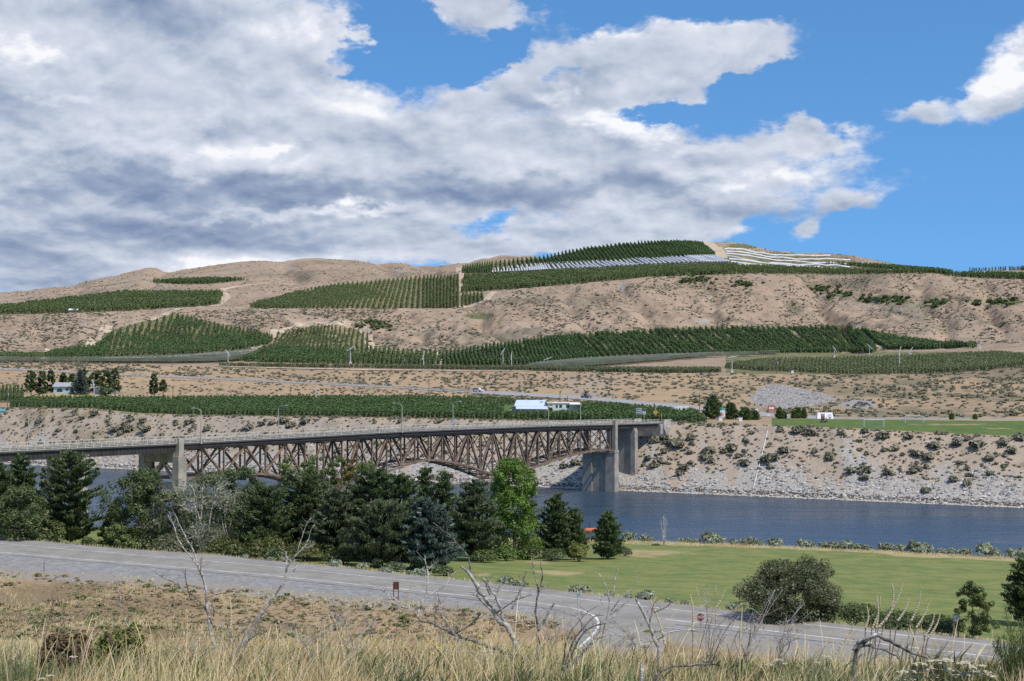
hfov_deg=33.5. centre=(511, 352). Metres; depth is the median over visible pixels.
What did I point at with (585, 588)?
sagebrush
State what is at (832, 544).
sagebrush
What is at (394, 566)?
shrub
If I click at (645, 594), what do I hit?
sagebrush
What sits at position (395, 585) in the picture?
brown sign
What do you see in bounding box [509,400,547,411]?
barn
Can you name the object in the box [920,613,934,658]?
mullein stalk
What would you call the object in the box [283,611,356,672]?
twig bush
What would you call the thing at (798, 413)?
young tree
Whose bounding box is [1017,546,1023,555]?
sagebrush
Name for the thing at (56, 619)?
dry weeds
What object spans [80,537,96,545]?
shrub
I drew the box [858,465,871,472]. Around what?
scrub bush
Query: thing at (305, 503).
pine tree
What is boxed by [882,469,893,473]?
scrub bush
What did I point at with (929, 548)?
sagebrush
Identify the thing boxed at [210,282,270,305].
dirt road
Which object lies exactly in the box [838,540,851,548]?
sagebrush
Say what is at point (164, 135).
sky
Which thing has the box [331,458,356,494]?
poplar tree
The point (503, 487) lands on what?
leafy tree
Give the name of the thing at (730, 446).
scrub bush
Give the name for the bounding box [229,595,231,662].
mullein stalk
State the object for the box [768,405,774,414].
billboard
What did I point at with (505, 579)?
sagebrush
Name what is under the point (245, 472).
leafy tree
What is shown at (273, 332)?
dirt road
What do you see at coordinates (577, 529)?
pine tree
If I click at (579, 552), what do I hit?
shrub
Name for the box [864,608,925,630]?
hedge bush
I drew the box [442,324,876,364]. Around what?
orchard rows
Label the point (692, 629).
mullein stalk
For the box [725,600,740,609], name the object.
sagebrush
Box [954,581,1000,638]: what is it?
leafy tree
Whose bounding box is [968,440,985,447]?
scrub bush
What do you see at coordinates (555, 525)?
pine tree
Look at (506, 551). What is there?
shrub
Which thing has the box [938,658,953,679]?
yarrow flower
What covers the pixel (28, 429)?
street lamp
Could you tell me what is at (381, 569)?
sagebrush
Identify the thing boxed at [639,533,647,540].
sagebrush
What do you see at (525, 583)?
sagebrush
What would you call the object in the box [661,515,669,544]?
dead sapling
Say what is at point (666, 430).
approach road
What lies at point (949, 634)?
verge grass
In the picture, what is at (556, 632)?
twig bush
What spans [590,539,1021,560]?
shore grass
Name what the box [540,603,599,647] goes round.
edge line
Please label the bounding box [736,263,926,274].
orchard rows
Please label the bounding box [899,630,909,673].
mullein stalk
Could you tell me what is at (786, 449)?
scrub bush
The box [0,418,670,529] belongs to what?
truss bridge
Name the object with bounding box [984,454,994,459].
scrub bush
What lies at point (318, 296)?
orchard rows
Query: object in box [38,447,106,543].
pine tree
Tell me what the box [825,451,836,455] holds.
scrub bush
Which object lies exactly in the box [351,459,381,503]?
poplar tree
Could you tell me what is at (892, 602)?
mullein stalk
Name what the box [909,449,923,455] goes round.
scrub bush
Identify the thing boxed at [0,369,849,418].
highway
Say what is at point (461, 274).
dirt road
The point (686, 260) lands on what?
netted row
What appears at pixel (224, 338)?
orchard rows
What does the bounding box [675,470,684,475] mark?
scrub bush
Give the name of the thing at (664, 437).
scrub bush
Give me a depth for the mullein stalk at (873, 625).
15.29 m
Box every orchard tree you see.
[356,408,361,415]
[451,410,456,417]
[559,411,563,419]
[565,411,570,419]
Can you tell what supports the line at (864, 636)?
on the road at (632, 609)
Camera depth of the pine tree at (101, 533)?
251.15 m
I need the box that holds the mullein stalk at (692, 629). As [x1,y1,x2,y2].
[690,595,693,663]
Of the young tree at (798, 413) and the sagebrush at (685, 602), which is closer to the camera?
the sagebrush at (685, 602)
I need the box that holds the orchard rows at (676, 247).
[462,239,715,272]
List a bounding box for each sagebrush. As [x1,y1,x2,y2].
[266,556,275,560]
[280,556,291,561]
[327,559,342,566]
[356,562,369,568]
[378,566,388,571]
[413,567,428,575]
[496,576,512,584]
[516,580,529,586]
[568,585,580,591]
[574,585,590,592]
[604,591,614,595]
[622,531,636,540]
[635,589,657,599]
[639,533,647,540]
[664,597,676,603]
[676,537,686,541]
[681,600,689,604]
[701,532,717,543]
[716,535,726,542]
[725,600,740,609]
[729,539,737,543]
[740,537,748,543]
[746,536,756,544]
[756,540,764,545]
[767,538,783,546]
[795,539,807,546]
[802,541,815,547]
[818,542,828,547]
[826,541,838,548]
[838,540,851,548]
[850,543,861,549]
[862,544,871,549]
[877,542,890,549]
[888,543,897,550]
[896,543,906,550]
[907,542,927,552]
[908,539,916,550]
[925,543,933,552]
[936,548,948,552]
[947,547,960,554]
[959,547,973,554]
[975,542,993,555]
[990,548,1000,555]
[1004,547,1017,556]
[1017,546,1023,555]
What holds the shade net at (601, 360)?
on the hills
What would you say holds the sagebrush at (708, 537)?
on the park ground at (674, 571)
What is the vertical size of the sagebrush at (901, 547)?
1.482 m
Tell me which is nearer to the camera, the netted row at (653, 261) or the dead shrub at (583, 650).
the dead shrub at (583, 650)
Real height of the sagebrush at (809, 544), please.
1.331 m
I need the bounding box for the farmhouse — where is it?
[52,382,72,392]
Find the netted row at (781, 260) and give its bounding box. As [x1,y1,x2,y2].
[726,253,846,264]
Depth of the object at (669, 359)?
1024.24 m
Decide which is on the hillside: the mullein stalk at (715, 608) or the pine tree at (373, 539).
the mullein stalk at (715, 608)
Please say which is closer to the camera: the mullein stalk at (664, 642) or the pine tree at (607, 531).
the mullein stalk at (664, 642)
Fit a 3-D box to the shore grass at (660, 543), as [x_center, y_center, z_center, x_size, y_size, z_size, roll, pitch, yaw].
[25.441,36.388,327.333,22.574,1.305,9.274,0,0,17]
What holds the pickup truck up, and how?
on the highway
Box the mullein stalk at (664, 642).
[650,600,671,665]
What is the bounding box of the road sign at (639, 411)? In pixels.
[636,408,645,418]
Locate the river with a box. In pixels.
[4,464,1023,556]
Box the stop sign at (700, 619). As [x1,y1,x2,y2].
[696,613,704,626]
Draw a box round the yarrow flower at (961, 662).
[956,661,970,680]
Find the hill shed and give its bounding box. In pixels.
[68,308,78,312]
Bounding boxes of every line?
[0,543,1002,646]
[3,552,543,603]
[8,548,538,598]
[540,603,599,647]
[666,619,996,657]
[716,619,1012,653]
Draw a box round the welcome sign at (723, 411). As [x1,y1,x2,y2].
[717,406,725,419]
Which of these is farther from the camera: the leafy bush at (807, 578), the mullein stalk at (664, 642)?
the leafy bush at (807, 578)
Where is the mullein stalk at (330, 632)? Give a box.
[327,614,331,661]
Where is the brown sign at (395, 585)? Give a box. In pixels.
[393,582,398,600]
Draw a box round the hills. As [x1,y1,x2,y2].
[0,242,1023,374]
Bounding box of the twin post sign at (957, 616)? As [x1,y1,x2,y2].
[953,614,959,636]
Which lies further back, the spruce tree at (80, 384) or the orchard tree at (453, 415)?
the spruce tree at (80, 384)
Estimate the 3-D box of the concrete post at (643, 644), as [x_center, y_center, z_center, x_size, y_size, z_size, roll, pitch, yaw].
[4.869,11.112,62.000,0.400,0.960,0.400,0,0,0]
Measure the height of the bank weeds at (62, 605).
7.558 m
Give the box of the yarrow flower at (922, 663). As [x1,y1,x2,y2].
[911,662,926,680]
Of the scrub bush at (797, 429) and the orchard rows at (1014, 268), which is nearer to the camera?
the scrub bush at (797, 429)
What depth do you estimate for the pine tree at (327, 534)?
232.73 m
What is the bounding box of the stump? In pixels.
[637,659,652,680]
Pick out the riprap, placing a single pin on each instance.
(817, 489)
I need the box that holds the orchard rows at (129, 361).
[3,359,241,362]
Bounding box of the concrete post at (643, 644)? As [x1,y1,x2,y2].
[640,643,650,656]
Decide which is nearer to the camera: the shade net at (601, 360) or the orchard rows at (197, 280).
the shade net at (601, 360)
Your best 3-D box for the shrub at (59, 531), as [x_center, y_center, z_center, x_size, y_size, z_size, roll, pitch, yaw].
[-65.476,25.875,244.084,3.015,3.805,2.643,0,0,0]
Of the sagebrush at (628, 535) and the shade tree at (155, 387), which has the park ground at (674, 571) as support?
the sagebrush at (628, 535)
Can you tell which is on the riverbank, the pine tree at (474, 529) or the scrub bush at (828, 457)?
the scrub bush at (828, 457)
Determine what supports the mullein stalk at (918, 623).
on the hillside
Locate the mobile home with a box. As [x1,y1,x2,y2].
[552,402,579,410]
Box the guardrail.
[0,368,470,391]
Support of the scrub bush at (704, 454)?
on the riverbank
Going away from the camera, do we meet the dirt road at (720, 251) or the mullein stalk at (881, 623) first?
the mullein stalk at (881, 623)
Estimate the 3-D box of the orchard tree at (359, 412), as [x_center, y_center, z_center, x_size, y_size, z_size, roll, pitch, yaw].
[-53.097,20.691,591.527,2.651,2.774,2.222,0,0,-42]
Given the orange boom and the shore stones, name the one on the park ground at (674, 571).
the orange boom
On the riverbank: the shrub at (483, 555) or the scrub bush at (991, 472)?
the scrub bush at (991, 472)
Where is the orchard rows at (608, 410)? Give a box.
[14,393,706,422]
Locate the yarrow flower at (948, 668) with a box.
[939,667,955,679]
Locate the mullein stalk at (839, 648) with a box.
[822,624,854,669]
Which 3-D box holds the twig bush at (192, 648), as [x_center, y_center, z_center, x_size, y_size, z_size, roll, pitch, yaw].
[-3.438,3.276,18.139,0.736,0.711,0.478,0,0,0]
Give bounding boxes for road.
[0,538,1020,661]
[85,325,112,346]
[147,308,182,319]
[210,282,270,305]
[226,366,531,370]
[251,329,288,347]
[282,320,378,349]
[452,291,496,307]
[455,266,464,291]
[527,605,675,654]
[648,420,708,434]
[699,241,727,257]
[854,322,883,348]
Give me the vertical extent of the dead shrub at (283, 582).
2.370 m
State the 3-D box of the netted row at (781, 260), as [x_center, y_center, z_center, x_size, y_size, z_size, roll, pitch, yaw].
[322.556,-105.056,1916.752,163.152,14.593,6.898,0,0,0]
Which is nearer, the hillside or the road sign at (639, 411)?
the hillside
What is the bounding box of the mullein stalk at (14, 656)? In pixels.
[7,635,21,680]
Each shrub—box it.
[37,590,64,646]
[47,520,65,541]
[54,573,148,662]
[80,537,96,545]
[152,533,189,551]
[156,508,222,650]
[205,534,245,555]
[236,517,315,650]
[239,535,288,558]
[260,546,289,559]
[286,540,324,561]
[318,547,361,564]
[362,553,526,662]
[383,561,406,570]
[432,564,453,575]
[433,522,530,661]
[470,549,499,561]
[497,545,516,560]
[511,550,554,677]
[517,544,540,559]
[537,547,566,560]
[559,604,605,678]
[567,540,588,561]
[591,566,640,656]
[621,547,632,555]
[635,596,672,667]
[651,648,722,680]
[844,626,929,680]
[978,604,1023,680]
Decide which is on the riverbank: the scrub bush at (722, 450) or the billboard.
the scrub bush at (722, 450)
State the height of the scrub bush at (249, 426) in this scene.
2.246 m
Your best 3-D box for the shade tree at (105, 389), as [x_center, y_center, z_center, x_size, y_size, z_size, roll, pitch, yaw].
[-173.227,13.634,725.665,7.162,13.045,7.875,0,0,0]
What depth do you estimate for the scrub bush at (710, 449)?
509.89 m
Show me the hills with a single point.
(493, 329)
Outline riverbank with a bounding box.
[0,408,1023,506]
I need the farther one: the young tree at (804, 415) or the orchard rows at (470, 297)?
the orchard rows at (470, 297)
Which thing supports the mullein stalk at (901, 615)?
on the hillside
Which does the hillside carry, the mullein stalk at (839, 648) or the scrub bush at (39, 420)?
the mullein stalk at (839, 648)
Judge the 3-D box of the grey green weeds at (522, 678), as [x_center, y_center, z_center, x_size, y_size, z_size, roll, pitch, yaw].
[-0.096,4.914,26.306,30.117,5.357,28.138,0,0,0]
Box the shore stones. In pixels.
[9,463,1023,507]
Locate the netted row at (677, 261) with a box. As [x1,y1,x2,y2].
[666,256,681,263]
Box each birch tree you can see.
[170,470,238,553]
[208,484,247,553]
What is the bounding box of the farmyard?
[12,392,121,398]
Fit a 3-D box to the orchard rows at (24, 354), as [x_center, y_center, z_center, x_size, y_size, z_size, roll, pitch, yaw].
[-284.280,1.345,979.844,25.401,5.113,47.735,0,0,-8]
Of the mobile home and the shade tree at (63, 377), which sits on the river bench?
the mobile home
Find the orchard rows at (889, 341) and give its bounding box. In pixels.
[861,327,976,348]
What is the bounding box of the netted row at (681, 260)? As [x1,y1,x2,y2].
[670,256,685,263]
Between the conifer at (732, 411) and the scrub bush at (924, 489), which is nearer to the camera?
the scrub bush at (924, 489)
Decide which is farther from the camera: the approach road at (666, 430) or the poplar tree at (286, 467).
the approach road at (666, 430)
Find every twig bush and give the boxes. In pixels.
[162,625,220,664]
[205,601,268,674]
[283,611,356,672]
[324,598,385,672]
[422,614,467,667]
[526,602,599,662]
[596,614,663,666]
[693,582,747,671]
[718,584,782,667]
[771,597,810,674]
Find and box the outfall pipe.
[753,431,767,488]
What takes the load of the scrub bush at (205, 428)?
on the riverbank
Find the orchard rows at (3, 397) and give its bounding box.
[0,384,23,401]
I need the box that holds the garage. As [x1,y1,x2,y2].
[94,386,113,394]
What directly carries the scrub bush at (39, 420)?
on the riverbank
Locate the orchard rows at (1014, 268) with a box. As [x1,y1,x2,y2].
[969,265,1023,270]
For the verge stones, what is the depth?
182.44 m
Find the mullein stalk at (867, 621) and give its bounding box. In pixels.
[863,606,868,667]
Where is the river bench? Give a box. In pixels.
[0,361,1023,436]
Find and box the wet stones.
[5,461,1023,505]
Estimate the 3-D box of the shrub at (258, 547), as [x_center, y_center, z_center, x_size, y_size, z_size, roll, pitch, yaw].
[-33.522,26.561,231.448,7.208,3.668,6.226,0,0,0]
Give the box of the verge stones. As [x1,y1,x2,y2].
[0,566,663,630]
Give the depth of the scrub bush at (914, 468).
475.92 m
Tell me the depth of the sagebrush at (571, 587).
185.53 m
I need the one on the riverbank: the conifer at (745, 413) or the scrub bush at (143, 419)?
the scrub bush at (143, 419)
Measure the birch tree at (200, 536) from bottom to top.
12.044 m
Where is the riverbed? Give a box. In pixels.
[13,464,966,505]
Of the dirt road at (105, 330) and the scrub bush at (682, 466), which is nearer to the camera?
the scrub bush at (682, 466)
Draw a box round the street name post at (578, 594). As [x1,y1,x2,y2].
[577,593,579,615]
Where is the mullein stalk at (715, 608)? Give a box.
[692,589,725,674]
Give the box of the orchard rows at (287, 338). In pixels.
[272,324,368,347]
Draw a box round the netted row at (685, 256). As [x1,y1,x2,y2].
[684,255,699,262]
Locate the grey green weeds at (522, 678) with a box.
[0,637,1022,680]
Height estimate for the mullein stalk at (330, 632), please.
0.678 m
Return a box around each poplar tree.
[276,456,316,505]
[305,454,346,507]
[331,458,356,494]
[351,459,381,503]
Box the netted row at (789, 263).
[729,258,849,266]
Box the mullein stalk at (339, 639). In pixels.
[332,614,344,661]
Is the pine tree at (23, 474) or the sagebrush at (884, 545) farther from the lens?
the sagebrush at (884, 545)
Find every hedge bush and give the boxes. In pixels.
[816,602,882,625]
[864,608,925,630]
[913,614,961,633]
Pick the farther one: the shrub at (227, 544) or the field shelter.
the field shelter
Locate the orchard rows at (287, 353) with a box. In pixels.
[242,343,441,363]
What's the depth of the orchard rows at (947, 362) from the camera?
852.83 m
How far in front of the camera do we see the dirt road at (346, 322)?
1228.96 m
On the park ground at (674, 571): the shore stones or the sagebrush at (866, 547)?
the sagebrush at (866, 547)
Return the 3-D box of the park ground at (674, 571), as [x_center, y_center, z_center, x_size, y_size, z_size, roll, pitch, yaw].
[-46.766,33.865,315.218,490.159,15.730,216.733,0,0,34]
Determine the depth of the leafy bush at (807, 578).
164.32 m
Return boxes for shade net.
[0,348,262,363]
[520,350,779,365]
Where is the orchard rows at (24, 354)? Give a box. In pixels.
[0,351,44,356]
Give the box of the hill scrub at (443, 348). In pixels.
[0,273,1023,362]
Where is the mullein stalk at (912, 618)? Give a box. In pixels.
[903,591,920,674]
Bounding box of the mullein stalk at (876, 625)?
[874,595,878,664]
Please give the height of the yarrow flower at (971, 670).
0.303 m
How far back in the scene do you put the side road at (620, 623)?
159.41 m
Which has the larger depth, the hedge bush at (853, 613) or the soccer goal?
the soccer goal
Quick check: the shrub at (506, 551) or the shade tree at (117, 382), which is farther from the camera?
the shade tree at (117, 382)
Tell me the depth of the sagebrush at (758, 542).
325.54 m
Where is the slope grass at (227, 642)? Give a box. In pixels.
[0,633,997,665]
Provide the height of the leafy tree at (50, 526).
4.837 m
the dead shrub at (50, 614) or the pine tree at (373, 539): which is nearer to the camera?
the dead shrub at (50, 614)
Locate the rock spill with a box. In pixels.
[750,385,843,407]
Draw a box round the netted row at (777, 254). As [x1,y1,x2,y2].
[724,248,830,255]
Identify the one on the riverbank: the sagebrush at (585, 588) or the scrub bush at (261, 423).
the scrub bush at (261, 423)
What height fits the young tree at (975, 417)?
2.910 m
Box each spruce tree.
[68,370,91,394]
[392,492,467,568]
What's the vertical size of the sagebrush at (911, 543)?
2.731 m
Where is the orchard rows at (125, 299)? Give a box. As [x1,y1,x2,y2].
[0,289,222,313]
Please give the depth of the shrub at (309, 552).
228.83 m
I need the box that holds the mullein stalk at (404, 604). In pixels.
[390,582,411,662]
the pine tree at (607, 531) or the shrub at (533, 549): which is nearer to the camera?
the shrub at (533, 549)
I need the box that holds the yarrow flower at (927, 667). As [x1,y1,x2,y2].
[923,666,937,680]
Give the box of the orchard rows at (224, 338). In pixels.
[44,312,273,356]
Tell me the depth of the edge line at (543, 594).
180.90 m
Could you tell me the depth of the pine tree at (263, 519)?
234.59 m
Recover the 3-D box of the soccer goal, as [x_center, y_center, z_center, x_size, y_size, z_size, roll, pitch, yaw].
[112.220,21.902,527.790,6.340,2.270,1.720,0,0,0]
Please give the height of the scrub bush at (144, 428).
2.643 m
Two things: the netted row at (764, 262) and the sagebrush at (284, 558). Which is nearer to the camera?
the sagebrush at (284, 558)
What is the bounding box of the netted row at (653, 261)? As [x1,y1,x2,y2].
[644,257,657,264]
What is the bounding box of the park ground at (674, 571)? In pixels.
[0,510,1023,664]
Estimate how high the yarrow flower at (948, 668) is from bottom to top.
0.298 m
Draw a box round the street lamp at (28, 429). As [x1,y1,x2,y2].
[28,414,28,446]
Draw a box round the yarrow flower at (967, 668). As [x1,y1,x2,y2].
[964,664,973,680]
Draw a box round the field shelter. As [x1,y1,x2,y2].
[816,413,833,418]
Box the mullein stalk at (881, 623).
[870,600,895,658]
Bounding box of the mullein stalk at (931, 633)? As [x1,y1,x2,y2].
[922,613,940,661]
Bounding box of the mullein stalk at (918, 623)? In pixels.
[906,598,929,673]
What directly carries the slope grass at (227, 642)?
on the hillside
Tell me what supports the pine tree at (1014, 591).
on the park ground at (674, 571)
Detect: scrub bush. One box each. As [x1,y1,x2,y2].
[35,417,43,422]
[89,410,98,414]
[108,425,120,430]
[117,430,123,435]
[120,422,129,426]
[122,425,133,431]
[127,415,134,421]
[137,424,150,430]
[138,417,147,422]
[203,426,210,431]
[243,424,253,429]
[257,421,265,424]
[277,416,289,421]
[285,422,296,426]
[301,416,309,422]
[558,463,568,467]
[569,458,580,465]
[644,455,650,460]
[648,435,659,443]
[648,462,660,466]
[653,457,663,462]
[659,434,669,439]
[660,448,669,452]
[666,438,678,444]
[670,440,684,447]
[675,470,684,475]
[678,464,689,469]
[686,434,695,439]
[699,451,710,458]
[701,446,715,452]
[705,458,714,462]
[719,448,729,452]
[725,443,736,449]
[734,453,744,457]
[737,459,749,465]
[759,454,772,462]
[770,453,779,459]
[777,446,790,452]
[791,425,804,432]
[803,428,817,434]
[811,448,818,452]
[820,418,827,422]
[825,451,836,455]
[825,455,834,459]
[844,467,856,472]
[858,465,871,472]
[859,472,869,478]
[860,428,869,432]
[874,431,890,437]
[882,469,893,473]
[891,445,899,449]
[903,431,913,437]
[908,466,922,471]
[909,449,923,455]
[920,487,931,492]
[921,452,934,459]
[927,441,940,447]
[948,475,957,481]
[950,436,962,444]
[962,478,971,485]
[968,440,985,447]
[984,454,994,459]
[986,470,994,474]
[998,438,1009,444]
[1006,445,1017,451]
[1011,432,1023,440]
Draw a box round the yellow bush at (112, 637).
[91,621,148,670]
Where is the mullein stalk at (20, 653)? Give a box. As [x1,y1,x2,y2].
[15,636,21,680]
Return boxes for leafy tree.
[0,484,52,541]
[16,515,54,541]
[36,466,63,528]
[91,467,193,550]
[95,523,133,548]
[140,488,202,551]
[177,470,244,547]
[205,465,264,553]
[485,457,545,559]
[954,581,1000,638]
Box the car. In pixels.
[472,388,483,391]
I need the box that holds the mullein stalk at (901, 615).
[888,598,908,676]
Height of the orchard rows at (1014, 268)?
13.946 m
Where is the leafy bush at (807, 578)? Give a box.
[732,554,843,624]
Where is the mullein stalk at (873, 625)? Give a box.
[866,596,880,665]
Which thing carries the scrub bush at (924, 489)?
on the riverbank
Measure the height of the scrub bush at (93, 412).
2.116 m
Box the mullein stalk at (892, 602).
[889,583,893,665]
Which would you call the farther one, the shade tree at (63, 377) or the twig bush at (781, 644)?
the shade tree at (63, 377)
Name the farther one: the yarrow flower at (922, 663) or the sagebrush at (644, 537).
the sagebrush at (644, 537)
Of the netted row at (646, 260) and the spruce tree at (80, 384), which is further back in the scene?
the netted row at (646, 260)
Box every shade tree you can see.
[23,370,37,394]
[35,370,48,393]
[46,370,55,391]
[59,372,67,381]
[67,373,76,381]
[79,368,90,386]
[86,370,101,392]
[97,369,115,395]
[107,368,121,393]
[149,374,158,394]
[159,379,167,395]
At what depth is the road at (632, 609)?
186.28 m
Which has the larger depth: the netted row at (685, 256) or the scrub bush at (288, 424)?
the netted row at (685, 256)
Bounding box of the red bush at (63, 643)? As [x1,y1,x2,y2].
[36,630,97,678]
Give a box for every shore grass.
[590,539,699,545]
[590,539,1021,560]
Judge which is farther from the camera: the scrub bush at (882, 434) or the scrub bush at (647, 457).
the scrub bush at (647, 457)
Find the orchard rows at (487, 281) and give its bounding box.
[460,261,737,291]
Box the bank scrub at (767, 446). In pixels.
[0,407,1023,481]
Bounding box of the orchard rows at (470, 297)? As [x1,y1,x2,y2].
[461,290,483,306]
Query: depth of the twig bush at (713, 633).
16.18 m
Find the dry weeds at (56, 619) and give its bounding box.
[0,572,659,644]
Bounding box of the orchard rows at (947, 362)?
[725,350,1023,373]
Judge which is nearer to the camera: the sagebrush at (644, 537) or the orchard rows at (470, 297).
the sagebrush at (644, 537)
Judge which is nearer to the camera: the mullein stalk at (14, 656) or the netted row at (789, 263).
the mullein stalk at (14, 656)
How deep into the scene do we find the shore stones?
481.41 m
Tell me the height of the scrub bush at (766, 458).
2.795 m
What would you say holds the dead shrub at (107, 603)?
on the hillside
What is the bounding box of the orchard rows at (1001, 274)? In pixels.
[945,270,1023,278]
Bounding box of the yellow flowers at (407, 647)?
[147,626,580,670]
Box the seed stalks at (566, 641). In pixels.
[0,596,1023,680]
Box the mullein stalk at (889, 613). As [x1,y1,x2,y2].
[871,580,903,672]
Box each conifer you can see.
[701,395,722,418]
[724,402,738,418]
[737,407,752,419]
[749,409,760,419]
[774,406,783,418]
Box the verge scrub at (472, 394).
[0,372,625,403]
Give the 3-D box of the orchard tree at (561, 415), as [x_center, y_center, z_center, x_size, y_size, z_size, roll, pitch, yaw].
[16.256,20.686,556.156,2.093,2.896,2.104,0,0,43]
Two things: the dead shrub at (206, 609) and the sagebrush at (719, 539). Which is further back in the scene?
the sagebrush at (719, 539)
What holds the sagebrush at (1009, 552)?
on the park ground at (674, 571)
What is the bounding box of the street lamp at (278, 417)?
[278,405,287,434]
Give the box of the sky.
[0,0,1023,291]
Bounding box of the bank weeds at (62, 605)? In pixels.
[0,575,668,649]
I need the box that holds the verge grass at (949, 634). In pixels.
[7,537,1014,642]
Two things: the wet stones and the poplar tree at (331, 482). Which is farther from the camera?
the wet stones
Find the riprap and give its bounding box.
[0,409,1023,507]
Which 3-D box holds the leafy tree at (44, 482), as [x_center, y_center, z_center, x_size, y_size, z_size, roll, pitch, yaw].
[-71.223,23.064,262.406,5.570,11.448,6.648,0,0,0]
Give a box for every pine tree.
[0,461,25,527]
[8,451,42,517]
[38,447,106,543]
[96,498,130,541]
[232,482,298,550]
[281,470,332,557]
[304,485,359,552]
[339,497,423,566]
[341,463,399,530]
[382,468,423,528]
[415,466,437,501]
[430,468,456,541]
[448,479,506,560]
[535,490,578,559]
[561,504,589,559]
[591,510,625,558]
[999,554,1023,622]
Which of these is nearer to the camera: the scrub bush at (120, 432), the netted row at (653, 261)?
the scrub bush at (120, 432)
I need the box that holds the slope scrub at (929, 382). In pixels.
[0,361,1023,416]
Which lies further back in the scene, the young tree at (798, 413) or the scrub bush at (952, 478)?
the young tree at (798, 413)
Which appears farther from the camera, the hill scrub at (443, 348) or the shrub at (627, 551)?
the hill scrub at (443, 348)
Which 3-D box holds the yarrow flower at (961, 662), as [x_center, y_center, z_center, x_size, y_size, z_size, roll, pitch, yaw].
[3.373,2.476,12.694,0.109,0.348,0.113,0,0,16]
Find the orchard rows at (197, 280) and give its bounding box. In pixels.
[153,276,243,283]
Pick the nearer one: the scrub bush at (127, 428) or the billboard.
the billboard
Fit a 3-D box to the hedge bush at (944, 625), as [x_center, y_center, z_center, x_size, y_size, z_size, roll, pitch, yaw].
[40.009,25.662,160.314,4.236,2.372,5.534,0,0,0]
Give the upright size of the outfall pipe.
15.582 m
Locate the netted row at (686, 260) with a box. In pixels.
[675,255,690,262]
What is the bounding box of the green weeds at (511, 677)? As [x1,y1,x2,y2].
[0,637,1022,680]
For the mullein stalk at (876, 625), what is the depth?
15.00 m
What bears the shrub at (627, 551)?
on the park ground at (674, 571)
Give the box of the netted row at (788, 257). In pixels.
[726,251,849,259]
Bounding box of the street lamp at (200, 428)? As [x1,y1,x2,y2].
[191,407,201,443]
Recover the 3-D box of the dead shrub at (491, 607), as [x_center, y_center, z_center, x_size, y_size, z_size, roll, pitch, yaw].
[-0.329,2.855,18.953,1.113,1.910,0.393,0,0,0]
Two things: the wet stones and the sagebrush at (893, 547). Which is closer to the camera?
the sagebrush at (893, 547)
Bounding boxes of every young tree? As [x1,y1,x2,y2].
[789,409,796,418]
[796,407,802,418]
[801,407,807,418]
[948,411,954,419]
[972,414,977,419]
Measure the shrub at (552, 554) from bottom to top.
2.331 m
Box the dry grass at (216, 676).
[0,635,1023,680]
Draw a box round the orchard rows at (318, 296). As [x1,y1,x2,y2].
[250,273,458,307]
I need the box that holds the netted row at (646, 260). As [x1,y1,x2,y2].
[640,257,653,264]
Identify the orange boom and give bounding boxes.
[584,524,596,542]
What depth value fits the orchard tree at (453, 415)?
573.50 m
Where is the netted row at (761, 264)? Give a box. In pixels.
[731,261,819,266]
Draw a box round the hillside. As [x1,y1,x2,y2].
[0,568,971,680]
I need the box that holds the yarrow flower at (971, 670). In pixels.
[964,667,977,679]
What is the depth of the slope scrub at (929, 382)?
755.30 m
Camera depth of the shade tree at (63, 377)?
741.36 m
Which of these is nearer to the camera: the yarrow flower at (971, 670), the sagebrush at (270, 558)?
the yarrow flower at (971, 670)
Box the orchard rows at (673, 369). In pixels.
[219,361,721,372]
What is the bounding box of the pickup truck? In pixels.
[581,394,591,397]
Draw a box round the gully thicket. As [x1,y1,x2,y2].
[354,273,1018,330]
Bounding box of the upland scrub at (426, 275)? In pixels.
[4,242,1019,314]
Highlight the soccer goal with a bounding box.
[863,419,883,426]
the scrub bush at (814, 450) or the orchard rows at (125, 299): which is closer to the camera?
the scrub bush at (814, 450)
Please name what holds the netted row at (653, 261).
on the hills
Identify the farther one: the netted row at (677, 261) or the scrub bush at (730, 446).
the netted row at (677, 261)
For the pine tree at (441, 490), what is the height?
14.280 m
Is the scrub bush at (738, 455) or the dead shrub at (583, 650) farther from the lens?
the scrub bush at (738, 455)
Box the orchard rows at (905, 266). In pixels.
[826,260,952,274]
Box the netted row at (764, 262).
[727,255,889,269]
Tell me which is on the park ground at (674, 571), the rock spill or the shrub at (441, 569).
the shrub at (441, 569)
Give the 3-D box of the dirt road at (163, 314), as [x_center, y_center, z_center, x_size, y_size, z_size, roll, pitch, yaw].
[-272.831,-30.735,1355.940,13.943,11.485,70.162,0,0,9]
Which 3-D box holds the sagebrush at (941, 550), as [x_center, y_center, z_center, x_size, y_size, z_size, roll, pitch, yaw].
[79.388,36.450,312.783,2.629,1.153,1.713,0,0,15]
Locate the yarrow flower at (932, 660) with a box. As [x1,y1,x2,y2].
[927,659,942,680]
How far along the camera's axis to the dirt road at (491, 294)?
1395.31 m
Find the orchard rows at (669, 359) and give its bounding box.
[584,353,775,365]
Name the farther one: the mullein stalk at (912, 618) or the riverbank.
the riverbank
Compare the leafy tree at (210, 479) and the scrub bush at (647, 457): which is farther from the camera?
the scrub bush at (647, 457)
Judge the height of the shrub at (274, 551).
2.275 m

